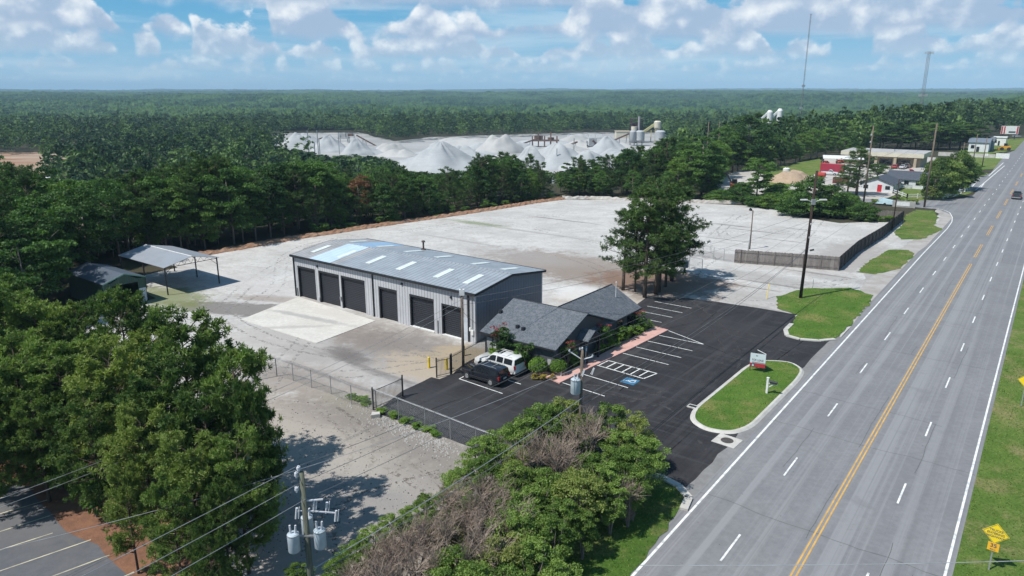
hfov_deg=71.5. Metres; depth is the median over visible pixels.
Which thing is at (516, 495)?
cedar tree
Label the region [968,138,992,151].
shop building
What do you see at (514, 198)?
shrub
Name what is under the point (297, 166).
broadleaf tree
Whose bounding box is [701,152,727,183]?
broadleaf tree
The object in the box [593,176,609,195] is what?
broadleaf tree
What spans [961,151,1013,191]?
driveway
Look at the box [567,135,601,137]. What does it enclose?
hauler row
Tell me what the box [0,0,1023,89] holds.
sky
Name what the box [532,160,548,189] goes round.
pine tree
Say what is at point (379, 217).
shrub
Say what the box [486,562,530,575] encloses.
cedar tree
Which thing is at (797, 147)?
broadleaf tree
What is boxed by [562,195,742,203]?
rubble berm
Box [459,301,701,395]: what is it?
parking marking
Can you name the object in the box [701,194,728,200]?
shrub
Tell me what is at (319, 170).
broadleaf tree
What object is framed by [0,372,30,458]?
pine tree
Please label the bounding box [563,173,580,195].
broadleaf tree
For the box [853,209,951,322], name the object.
dirt shoulder
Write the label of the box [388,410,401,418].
shrub
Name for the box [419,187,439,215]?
broadleaf tree
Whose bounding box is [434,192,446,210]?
broadleaf tree
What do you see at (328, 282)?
roller door
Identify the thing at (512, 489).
cedar tree
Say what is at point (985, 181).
driveway marking
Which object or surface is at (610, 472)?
cedar tree
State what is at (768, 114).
silo
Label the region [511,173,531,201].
broadleaf tree
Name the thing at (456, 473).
cedar tree
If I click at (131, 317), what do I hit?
pine tree
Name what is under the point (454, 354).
iron fence
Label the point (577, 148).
stockpile
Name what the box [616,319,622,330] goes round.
window
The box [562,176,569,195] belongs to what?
pine tree
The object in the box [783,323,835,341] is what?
lawn kerb
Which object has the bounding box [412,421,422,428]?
shrub
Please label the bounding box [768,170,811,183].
sand pile
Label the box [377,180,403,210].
broadleaf tree
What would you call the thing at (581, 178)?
broadleaf tree
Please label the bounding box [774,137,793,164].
broadleaf tree
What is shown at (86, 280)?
green shed
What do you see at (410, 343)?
yard tyre track
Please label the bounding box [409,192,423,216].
pine tree
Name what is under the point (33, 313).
pine tree
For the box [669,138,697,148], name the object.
broadleaf tree
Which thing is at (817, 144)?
broadleaf tree
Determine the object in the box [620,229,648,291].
pine tree
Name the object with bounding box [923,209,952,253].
side road marking
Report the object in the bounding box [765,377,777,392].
mailbox
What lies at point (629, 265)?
power line
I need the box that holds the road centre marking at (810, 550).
[790,174,1021,575]
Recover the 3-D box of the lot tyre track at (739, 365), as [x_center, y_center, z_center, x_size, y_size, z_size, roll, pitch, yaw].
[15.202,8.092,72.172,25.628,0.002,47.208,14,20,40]
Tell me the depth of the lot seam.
67.35 m
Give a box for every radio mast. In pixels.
[799,14,811,113]
[918,51,933,107]
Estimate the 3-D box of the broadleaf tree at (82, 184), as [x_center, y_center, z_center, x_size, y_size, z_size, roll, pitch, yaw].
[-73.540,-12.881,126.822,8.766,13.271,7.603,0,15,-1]
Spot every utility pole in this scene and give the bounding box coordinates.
[287,465,338,575]
[457,278,464,366]
[569,347,594,467]
[749,208,753,248]
[799,171,826,297]
[863,125,873,201]
[891,179,899,230]
[923,123,937,206]
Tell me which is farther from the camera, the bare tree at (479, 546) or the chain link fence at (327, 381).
the chain link fence at (327, 381)
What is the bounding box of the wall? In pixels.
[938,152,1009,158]
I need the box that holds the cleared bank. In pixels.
[0,149,88,172]
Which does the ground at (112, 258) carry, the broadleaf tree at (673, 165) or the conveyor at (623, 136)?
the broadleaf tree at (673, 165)
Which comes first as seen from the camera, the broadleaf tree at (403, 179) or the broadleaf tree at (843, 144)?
the broadleaf tree at (403, 179)
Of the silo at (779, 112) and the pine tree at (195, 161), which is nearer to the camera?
the pine tree at (195, 161)
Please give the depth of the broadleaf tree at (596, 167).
195.28 m
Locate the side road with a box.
[849,191,976,328]
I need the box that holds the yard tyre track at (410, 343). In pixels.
[197,213,844,383]
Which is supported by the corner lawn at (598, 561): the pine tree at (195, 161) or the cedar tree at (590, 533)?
the cedar tree at (590, 533)
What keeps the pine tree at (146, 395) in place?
on the pine straw
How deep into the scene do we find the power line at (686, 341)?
65.13 m
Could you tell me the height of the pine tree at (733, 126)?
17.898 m
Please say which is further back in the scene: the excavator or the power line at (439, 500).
the excavator
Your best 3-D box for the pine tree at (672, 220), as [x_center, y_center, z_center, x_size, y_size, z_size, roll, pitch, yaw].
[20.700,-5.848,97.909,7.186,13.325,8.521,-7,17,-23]
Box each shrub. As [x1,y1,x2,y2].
[37,452,72,490]
[47,455,101,496]
[79,477,110,516]
[308,223,322,231]
[318,223,330,230]
[330,224,342,228]
[344,392,360,399]
[345,222,357,226]
[352,395,368,400]
[359,398,371,405]
[374,216,385,222]
[375,407,387,412]
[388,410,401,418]
[390,212,401,219]
[398,416,414,423]
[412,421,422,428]
[418,425,436,431]
[427,208,443,215]
[429,428,442,436]
[450,205,454,212]
[480,199,488,207]
[489,347,497,353]
[500,200,508,204]
[512,195,520,202]
[521,194,534,200]
[528,356,547,371]
[530,373,537,379]
[538,374,547,379]
[543,192,554,197]
[549,358,567,372]
[566,355,577,366]
[594,344,605,352]
[600,338,616,349]
[608,330,623,345]
[613,326,630,341]
[625,325,636,336]
[632,324,643,334]
[637,322,647,331]
[644,318,654,328]
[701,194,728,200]
[702,190,720,199]
[706,189,727,199]
[718,191,737,199]
[722,187,739,199]
[726,182,754,195]
[727,186,754,202]
[743,196,762,206]
[753,188,784,195]
[755,194,777,206]
[765,199,778,208]
[767,192,783,195]
[769,182,786,190]
[773,198,806,215]
[774,191,792,203]
[781,185,790,191]
[823,201,852,216]
[840,201,870,217]
[843,202,884,219]
[849,195,862,201]
[850,208,878,221]
[872,216,889,221]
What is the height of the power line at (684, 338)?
1.629 m
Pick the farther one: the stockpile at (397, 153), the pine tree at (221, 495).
the stockpile at (397, 153)
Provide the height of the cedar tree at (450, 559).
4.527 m
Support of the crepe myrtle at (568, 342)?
on the planting bed
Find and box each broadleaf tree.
[0,193,22,232]
[0,206,63,287]
[0,210,28,263]
[0,228,77,300]
[0,237,60,298]
[0,248,41,302]
[1,187,33,232]
[4,170,48,188]
[8,196,79,294]
[29,179,55,195]
[30,166,68,183]
[30,187,100,270]
[33,182,90,263]
[46,187,121,262]
[58,179,86,248]
[70,186,104,255]
[76,179,108,248]
[87,177,146,262]
[87,194,118,253]
[92,179,139,251]
[99,226,125,256]
[124,176,182,244]
[126,205,160,245]
[136,190,184,245]
[138,177,190,245]
[155,188,197,247]
[160,172,181,238]
[166,167,222,245]
[180,197,226,248]
[198,161,233,209]
[199,165,261,243]
[224,191,262,241]
[226,169,245,236]
[238,167,260,232]
[241,189,269,240]
[254,177,285,237]
[255,161,305,230]
[272,161,321,228]
[289,161,333,226]
[306,158,335,168]
[310,162,345,220]
[311,173,352,225]
[326,182,358,216]
[342,173,352,190]
[344,174,372,220]
[353,165,376,175]
[354,173,377,216]
[367,183,398,217]
[368,161,396,173]
[371,166,392,183]
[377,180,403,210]
[393,174,415,215]
[394,180,413,218]
[396,170,420,196]
[411,174,437,212]
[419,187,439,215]
[420,183,440,202]
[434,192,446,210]
[440,191,453,210]
[450,179,465,206]
[460,164,490,205]
[460,174,470,196]
[480,155,500,194]
[484,158,505,191]
[486,185,498,202]
[493,156,518,199]
[509,160,529,190]
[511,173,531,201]
[519,167,533,193]
[522,170,541,196]
[535,181,542,195]
[555,175,562,191]
[557,163,577,193]
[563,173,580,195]
[571,171,587,194]
[583,169,596,193]
[586,159,603,179]
[587,156,608,177]
[587,165,600,193]
[592,169,607,195]
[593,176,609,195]
[605,178,614,195]
[607,148,645,194]
[611,153,632,192]
[621,170,645,193]
[641,146,670,177]
[644,141,669,163]
[652,171,677,196]
[658,146,682,178]
[666,156,696,188]
[668,143,695,182]
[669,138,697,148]
[673,149,712,189]
[676,140,700,166]
[685,136,729,196]
[698,162,723,190]
[698,167,721,193]
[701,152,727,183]
[707,124,746,159]
[712,140,736,171]
[713,154,729,180]
[722,133,751,172]
[722,137,740,174]
[725,114,773,170]
[734,150,752,170]
[741,157,777,194]
[745,151,761,170]
[749,143,767,168]
[760,132,786,161]
[762,147,778,165]
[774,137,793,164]
[776,140,794,163]
[783,189,820,213]
[787,175,843,212]
[790,142,806,162]
[791,133,813,160]
[804,127,824,159]
[807,184,853,216]
[814,131,828,157]
[820,128,840,154]
[836,133,856,147]
[836,137,851,152]
[842,137,859,147]
[855,134,867,146]
[859,123,880,147]
[866,164,892,175]
[868,129,888,143]
[874,125,895,148]
[877,123,890,148]
[881,125,918,148]
[882,127,919,148]
[904,130,933,148]
[912,122,943,149]
[925,129,949,148]
[937,123,968,149]
[948,122,981,149]
[961,124,995,142]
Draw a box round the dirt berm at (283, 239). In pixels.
[198,197,566,254]
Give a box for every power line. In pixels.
[0,300,459,498]
[0,366,579,549]
[1,306,459,506]
[82,467,294,575]
[128,485,294,575]
[172,499,304,575]
[296,347,579,484]
[296,350,565,466]
[306,353,592,498]
[314,397,582,568]
[314,404,583,575]
[465,214,803,298]
[465,224,799,304]
[571,223,808,347]
[581,248,791,346]
[584,249,805,396]
[584,250,805,403]
[595,249,804,352]
[640,560,1023,565]
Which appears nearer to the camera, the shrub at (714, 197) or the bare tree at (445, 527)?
the bare tree at (445, 527)
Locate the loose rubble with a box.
[272,381,466,551]
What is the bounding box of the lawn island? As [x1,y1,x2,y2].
[695,361,799,429]
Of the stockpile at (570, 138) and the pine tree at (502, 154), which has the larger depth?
the stockpile at (570, 138)
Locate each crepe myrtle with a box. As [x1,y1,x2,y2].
[489,323,515,349]
[512,343,535,359]
[558,339,577,367]
[595,318,611,343]
[630,309,646,331]
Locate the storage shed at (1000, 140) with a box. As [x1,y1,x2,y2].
[994,136,1007,145]
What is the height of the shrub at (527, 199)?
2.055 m
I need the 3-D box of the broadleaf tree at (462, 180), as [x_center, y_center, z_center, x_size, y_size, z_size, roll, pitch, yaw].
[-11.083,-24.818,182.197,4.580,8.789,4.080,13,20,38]
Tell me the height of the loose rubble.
0.079 m
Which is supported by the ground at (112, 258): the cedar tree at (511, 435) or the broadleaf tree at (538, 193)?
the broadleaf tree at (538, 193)
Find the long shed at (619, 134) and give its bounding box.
[615,131,629,137]
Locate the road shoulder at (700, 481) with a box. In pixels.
[669,336,840,522]
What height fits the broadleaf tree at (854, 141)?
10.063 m
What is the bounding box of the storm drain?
[686,404,696,408]
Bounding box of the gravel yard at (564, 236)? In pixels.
[76,200,940,575]
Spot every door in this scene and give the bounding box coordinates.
[297,266,316,299]
[318,270,340,305]
[340,275,365,312]
[378,286,397,320]
[409,294,434,330]
[441,303,463,337]
[487,337,491,351]
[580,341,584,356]
[877,185,881,191]
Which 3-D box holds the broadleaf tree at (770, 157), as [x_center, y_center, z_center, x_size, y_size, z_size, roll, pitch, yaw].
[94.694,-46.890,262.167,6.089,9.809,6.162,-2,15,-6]
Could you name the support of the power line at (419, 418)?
attached to the utility pole at (308, 532)
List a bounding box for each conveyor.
[356,135,376,145]
[614,133,629,144]
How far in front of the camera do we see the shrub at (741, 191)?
177.59 m
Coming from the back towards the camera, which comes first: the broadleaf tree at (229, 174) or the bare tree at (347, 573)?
the broadleaf tree at (229, 174)
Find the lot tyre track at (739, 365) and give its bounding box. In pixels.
[411,302,793,450]
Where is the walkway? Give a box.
[532,326,667,383]
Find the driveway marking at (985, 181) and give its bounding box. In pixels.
[952,163,1003,196]
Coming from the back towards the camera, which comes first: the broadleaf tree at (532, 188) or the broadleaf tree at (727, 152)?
the broadleaf tree at (727, 152)
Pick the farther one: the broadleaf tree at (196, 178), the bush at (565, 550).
the broadleaf tree at (196, 178)
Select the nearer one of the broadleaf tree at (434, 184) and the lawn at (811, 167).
the broadleaf tree at (434, 184)
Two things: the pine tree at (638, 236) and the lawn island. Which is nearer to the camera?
the lawn island
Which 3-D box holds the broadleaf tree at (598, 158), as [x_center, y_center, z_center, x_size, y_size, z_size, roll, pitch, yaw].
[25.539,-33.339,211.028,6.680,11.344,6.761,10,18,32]
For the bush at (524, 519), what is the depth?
39.28 m
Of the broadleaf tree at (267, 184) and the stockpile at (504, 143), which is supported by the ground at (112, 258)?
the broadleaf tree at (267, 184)
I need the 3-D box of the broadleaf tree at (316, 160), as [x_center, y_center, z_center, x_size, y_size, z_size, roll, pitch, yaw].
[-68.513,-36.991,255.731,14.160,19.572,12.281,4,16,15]
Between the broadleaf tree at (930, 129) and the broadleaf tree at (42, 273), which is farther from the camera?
the broadleaf tree at (930, 129)
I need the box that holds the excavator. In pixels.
[720,169,742,188]
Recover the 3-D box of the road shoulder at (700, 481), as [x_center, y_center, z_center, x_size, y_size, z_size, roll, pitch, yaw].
[20.476,11.469,59.885,1.206,0.001,55.999,11,19,36]
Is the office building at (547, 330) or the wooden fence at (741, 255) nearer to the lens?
the office building at (547, 330)
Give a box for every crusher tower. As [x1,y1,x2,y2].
[337,132,353,142]
[532,132,558,146]
[586,138,596,147]
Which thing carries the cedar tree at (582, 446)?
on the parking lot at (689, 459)
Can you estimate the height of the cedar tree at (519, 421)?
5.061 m
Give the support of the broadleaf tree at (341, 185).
on the ground at (112, 258)
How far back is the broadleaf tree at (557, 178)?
198.47 m
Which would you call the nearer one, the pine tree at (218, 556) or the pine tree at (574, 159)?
the pine tree at (218, 556)
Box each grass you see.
[493,210,1023,575]
[858,249,913,273]
[894,210,942,238]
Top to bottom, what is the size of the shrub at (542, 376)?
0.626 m
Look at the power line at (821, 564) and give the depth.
27.86 m
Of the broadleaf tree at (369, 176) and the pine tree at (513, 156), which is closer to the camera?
the broadleaf tree at (369, 176)
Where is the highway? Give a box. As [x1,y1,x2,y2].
[630,141,1023,575]
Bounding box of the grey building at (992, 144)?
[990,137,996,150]
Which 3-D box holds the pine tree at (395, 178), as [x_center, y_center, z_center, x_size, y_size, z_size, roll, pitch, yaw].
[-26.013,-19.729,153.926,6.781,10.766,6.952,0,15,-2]
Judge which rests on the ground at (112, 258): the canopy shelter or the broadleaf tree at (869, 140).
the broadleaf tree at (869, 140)
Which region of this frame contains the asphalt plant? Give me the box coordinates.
[629,116,642,142]
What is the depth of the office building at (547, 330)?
74.85 m
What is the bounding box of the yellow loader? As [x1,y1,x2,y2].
[997,143,1010,150]
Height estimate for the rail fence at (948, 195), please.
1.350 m
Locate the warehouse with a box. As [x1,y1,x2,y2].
[289,238,545,342]
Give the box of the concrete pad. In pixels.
[241,297,373,342]
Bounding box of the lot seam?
[390,312,802,449]
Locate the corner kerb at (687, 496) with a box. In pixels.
[625,472,692,510]
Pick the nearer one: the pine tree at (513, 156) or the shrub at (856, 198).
the shrub at (856, 198)
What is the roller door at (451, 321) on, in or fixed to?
in the warehouse
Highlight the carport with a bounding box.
[823,155,863,167]
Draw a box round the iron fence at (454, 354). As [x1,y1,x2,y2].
[450,338,484,373]
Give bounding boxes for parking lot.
[0,484,125,575]
[380,297,828,514]
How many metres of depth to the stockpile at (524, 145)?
552.16 m
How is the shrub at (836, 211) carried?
on the ground at (112, 258)
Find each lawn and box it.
[496,477,683,575]
[767,159,820,185]
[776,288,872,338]
[894,185,973,200]
[931,156,1001,172]
[952,280,1023,575]
[964,145,1017,153]
[996,138,1023,145]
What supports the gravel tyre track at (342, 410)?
on the gravel yard at (564, 236)
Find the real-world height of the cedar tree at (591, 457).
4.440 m
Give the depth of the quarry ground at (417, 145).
668.13 m
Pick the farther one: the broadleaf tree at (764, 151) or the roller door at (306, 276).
the broadleaf tree at (764, 151)
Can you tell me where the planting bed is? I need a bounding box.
[471,327,651,374]
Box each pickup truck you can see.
[822,169,838,175]
[1011,191,1022,198]
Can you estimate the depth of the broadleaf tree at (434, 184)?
166.73 m
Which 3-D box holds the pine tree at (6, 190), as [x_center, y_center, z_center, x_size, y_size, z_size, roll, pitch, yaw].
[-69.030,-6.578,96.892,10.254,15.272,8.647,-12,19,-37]
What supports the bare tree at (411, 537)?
on the gravel yard at (564, 236)
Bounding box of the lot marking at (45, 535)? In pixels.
[0,489,133,575]
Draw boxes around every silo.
[629,130,635,145]
[636,130,643,145]
[655,130,665,141]
[761,110,772,122]
[772,109,782,120]
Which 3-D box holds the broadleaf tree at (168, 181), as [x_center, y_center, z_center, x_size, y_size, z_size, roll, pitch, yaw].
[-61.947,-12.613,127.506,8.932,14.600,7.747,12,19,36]
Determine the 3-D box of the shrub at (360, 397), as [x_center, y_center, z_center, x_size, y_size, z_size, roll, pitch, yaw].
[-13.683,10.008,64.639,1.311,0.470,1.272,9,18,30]
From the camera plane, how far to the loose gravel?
51.15 m
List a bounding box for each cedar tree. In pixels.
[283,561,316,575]
[321,571,337,575]
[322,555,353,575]
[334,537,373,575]
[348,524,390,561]
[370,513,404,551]
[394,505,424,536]
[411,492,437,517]
[421,509,446,538]
[423,563,464,575]
[426,483,467,518]
[428,524,471,570]
[428,544,480,575]
[439,466,483,497]
[447,558,504,575]
[451,491,491,539]
[454,435,500,477]
[463,454,505,500]
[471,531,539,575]
[480,425,529,466]
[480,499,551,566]
[483,491,536,539]
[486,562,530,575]
[488,481,525,524]
[493,460,536,501]
[494,445,539,491]
[503,414,552,471]
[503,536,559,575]
[515,466,567,511]
[518,402,581,466]
[518,483,560,537]
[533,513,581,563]
[534,557,582,575]
[540,466,610,525]
[540,496,584,548]
[541,396,585,453]
[565,450,619,495]
[565,508,600,559]
[566,412,609,452]
[583,458,624,521]
[590,401,629,457]
[590,481,628,534]
[597,428,641,473]
[599,445,655,509]
[615,409,656,450]
[616,466,653,520]
[621,434,671,492]
[924,185,936,199]
[974,163,986,170]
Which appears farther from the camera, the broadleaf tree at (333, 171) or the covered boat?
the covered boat
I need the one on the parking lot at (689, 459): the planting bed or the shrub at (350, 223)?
the planting bed
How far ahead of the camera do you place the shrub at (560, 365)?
69.68 m
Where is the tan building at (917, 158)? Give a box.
[841,147,931,167]
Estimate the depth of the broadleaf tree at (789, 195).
160.57 m
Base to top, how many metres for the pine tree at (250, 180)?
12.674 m
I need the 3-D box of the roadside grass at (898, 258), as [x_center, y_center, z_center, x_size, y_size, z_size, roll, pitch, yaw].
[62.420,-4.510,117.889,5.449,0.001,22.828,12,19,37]
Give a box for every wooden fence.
[734,249,839,270]
[835,208,901,219]
[839,211,903,269]
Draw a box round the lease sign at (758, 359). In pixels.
[750,350,766,372]
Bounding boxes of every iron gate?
[371,375,403,409]
[435,354,450,377]
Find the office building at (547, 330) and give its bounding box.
[479,284,641,372]
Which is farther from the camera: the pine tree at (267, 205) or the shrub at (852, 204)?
the shrub at (852, 204)
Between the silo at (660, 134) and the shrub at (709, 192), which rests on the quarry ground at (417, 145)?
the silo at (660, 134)
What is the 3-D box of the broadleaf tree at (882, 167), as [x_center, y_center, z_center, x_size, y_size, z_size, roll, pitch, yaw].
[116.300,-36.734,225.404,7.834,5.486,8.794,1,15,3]
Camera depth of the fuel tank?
231.92 m
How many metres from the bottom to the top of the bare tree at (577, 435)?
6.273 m
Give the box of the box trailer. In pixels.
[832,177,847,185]
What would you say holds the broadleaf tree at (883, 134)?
on the ground at (112, 258)
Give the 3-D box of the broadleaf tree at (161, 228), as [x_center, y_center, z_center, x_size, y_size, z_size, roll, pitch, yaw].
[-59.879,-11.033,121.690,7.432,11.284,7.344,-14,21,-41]
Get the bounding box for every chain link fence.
[184,358,276,379]
[275,358,372,409]
[372,388,508,457]
[680,256,702,270]
[692,246,734,260]
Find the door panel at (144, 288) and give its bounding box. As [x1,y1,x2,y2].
[139,287,147,301]
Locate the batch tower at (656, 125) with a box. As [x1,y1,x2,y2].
[643,121,660,141]
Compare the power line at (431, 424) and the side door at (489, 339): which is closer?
the power line at (431, 424)
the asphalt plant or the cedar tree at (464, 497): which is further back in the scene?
the asphalt plant
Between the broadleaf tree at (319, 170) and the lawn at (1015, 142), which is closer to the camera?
the broadleaf tree at (319, 170)
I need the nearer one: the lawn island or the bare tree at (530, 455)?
the bare tree at (530, 455)
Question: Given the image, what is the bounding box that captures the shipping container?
[820,163,844,172]
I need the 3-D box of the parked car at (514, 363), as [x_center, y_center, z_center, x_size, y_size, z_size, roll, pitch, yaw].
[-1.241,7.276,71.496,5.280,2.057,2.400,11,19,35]
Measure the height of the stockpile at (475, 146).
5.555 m
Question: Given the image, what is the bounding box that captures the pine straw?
[0,414,226,575]
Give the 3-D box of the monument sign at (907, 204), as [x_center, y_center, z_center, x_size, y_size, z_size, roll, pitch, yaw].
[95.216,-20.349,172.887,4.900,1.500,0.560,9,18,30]
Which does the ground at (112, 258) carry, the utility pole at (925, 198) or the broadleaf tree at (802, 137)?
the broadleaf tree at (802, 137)
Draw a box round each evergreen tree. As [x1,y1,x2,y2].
[917,156,952,199]
[932,160,970,194]
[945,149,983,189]
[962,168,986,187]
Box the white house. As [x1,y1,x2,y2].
[859,170,928,192]
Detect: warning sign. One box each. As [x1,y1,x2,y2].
[983,524,1008,569]
[1018,376,1023,405]
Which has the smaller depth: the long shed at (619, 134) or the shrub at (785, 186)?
the shrub at (785, 186)
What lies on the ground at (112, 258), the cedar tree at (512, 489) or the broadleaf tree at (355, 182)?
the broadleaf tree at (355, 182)
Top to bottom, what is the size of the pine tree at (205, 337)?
13.136 m
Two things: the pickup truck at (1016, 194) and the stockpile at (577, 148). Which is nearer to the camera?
the pickup truck at (1016, 194)
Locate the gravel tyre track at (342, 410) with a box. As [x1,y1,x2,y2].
[301,407,437,555]
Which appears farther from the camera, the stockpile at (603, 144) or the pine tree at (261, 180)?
the stockpile at (603, 144)
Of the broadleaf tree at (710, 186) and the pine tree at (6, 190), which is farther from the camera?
the broadleaf tree at (710, 186)
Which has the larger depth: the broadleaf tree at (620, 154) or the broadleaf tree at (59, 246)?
the broadleaf tree at (620, 154)
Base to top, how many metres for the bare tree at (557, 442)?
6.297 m
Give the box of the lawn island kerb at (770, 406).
[690,360,803,433]
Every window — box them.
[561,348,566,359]
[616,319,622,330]
[627,314,632,325]
[879,158,892,165]
[897,159,909,165]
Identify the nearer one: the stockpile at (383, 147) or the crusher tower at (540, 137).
the stockpile at (383, 147)
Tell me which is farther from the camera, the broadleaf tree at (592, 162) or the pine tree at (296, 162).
the broadleaf tree at (592, 162)
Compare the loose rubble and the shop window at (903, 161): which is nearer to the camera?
the loose rubble
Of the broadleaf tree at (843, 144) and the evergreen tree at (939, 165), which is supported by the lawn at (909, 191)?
the evergreen tree at (939, 165)
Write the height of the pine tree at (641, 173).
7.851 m
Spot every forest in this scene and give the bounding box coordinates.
[0,88,1023,130]
[0,97,1023,185]
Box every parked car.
[460,360,510,386]
[474,349,525,374]
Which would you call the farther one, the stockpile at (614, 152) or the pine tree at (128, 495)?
the stockpile at (614, 152)
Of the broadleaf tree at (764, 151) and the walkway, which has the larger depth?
the broadleaf tree at (764, 151)
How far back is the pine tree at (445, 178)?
168.28 m
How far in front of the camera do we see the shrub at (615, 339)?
78.06 m
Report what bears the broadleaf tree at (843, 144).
on the ground at (112, 258)
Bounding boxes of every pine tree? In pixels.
[0,161,38,186]
[0,164,22,175]
[0,183,42,231]
[0,194,33,275]
[0,272,67,396]
[0,285,30,414]
[0,296,97,401]
[0,326,76,479]
[0,333,112,462]
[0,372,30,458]
[0,388,74,502]
[0,409,33,496]
[3,170,52,222]
[38,382,134,519]
[41,298,117,407]
[61,332,179,483]
[67,282,158,393]
[88,399,187,545]
[94,185,136,251]
[99,185,142,250]
[100,460,157,573]
[105,173,140,248]
[113,351,231,479]
[114,322,198,407]
[116,169,162,244]
[133,304,256,431]
[134,471,210,575]
[136,187,177,245]
[137,167,171,243]
[140,383,255,536]
[146,429,245,575]
[151,162,172,237]
[163,176,203,249]
[168,159,186,172]
[173,161,221,244]
[187,514,240,575]
[189,152,240,242]
[190,156,210,163]
[190,474,259,575]
[195,179,235,244]
[196,343,284,518]
[199,420,287,574]
[210,156,251,239]
[226,377,289,541]
[236,173,268,237]
[254,176,276,232]
[255,169,275,228]
[273,169,318,231]
[283,160,300,225]
[336,165,357,177]
[349,196,364,224]
[359,190,376,221]
[362,178,380,218]
[372,170,388,212]
[377,172,406,212]
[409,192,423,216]
[412,171,430,201]
[434,166,459,207]
[436,172,451,194]
[445,169,463,203]
[453,188,466,209]
[461,179,478,208]
[468,152,496,200]
[471,181,485,206]
[476,163,491,198]
[490,161,515,200]
[497,151,509,190]
[501,154,523,196]
[506,178,520,202]
[523,153,539,180]
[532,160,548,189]
[542,177,553,191]
[553,171,559,183]
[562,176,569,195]
[568,155,583,172]
[570,158,586,193]
[598,208,651,290]
[599,154,620,186]
[613,164,632,195]
[613,187,692,297]
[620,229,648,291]
[623,175,698,294]
[627,163,639,189]
[630,145,647,157]
[631,158,645,183]
[635,203,689,292]
[636,168,647,196]
[641,184,712,280]
[642,162,657,185]
[644,149,666,187]
[647,209,692,286]
[655,136,680,181]
[720,125,744,172]
[833,167,867,191]
[839,146,882,195]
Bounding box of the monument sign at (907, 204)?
[892,200,915,207]
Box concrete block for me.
[371,411,379,418]
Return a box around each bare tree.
[335,550,378,575]
[355,532,401,574]
[361,544,415,575]
[370,519,418,575]
[391,511,443,575]
[395,532,448,575]
[405,503,465,575]
[422,476,488,543]
[425,493,491,571]
[435,480,506,548]
[441,511,517,572]
[464,465,516,538]
[486,492,535,565]
[501,430,551,503]
[519,423,579,493]
[536,436,592,500]
[552,407,612,469]
[612,473,646,526]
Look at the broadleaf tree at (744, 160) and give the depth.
254.10 m
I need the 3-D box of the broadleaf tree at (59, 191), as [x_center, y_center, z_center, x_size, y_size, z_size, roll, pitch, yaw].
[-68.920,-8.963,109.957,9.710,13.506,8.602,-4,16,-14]
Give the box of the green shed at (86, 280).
[68,262,147,304]
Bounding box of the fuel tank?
[818,172,825,176]
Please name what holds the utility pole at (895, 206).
on the gravel yard at (564, 236)
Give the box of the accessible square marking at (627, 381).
[620,377,639,384]
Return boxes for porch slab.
[583,354,596,362]
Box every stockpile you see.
[282,132,318,149]
[310,135,345,152]
[340,138,374,154]
[369,147,382,154]
[375,149,416,156]
[376,143,411,151]
[398,141,473,172]
[429,137,486,145]
[456,145,482,157]
[469,142,483,149]
[475,134,523,153]
[476,150,496,155]
[516,142,540,149]
[517,145,544,168]
[519,138,568,145]
[538,144,588,151]
[539,142,577,169]
[558,150,613,170]
[560,134,599,142]
[564,139,592,147]
[590,136,624,153]
[600,148,621,163]
[620,142,636,149]
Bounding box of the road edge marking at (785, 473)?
[631,154,1023,575]
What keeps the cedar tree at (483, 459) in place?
on the gravel yard at (564, 236)
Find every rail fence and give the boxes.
[892,189,928,198]
[943,185,970,198]
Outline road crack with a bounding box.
[701,236,1018,575]
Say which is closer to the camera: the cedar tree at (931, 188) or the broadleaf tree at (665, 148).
the cedar tree at (931, 188)
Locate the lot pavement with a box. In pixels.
[714,155,935,203]
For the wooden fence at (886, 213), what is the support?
on the gravel yard at (564, 236)
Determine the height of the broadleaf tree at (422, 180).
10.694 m
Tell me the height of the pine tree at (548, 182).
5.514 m
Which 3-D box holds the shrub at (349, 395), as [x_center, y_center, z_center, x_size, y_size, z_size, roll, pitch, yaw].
[-14.547,9.868,64.992,1.388,0.551,1.245,12,20,38]
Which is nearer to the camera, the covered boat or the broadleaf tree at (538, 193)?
the covered boat
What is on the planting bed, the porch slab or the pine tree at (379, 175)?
the porch slab
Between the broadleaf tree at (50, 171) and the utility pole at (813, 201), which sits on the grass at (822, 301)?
the utility pole at (813, 201)
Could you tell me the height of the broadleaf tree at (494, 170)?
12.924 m
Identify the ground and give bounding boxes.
[0,122,1023,496]
[274,132,665,182]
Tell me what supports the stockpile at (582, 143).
on the quarry ground at (417, 145)
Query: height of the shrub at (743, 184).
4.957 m
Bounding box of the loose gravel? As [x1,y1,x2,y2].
[256,399,456,552]
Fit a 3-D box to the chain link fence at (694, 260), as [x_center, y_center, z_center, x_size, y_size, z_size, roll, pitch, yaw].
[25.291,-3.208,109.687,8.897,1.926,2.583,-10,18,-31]
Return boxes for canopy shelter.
[118,244,219,294]
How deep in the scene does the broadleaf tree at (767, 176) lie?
176.85 m
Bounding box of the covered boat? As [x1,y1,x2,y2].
[876,197,892,204]
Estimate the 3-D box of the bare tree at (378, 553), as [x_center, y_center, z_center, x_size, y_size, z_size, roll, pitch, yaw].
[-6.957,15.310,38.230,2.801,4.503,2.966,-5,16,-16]
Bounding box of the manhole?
[712,433,742,447]
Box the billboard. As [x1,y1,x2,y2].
[1000,126,1018,138]
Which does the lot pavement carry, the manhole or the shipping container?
the shipping container

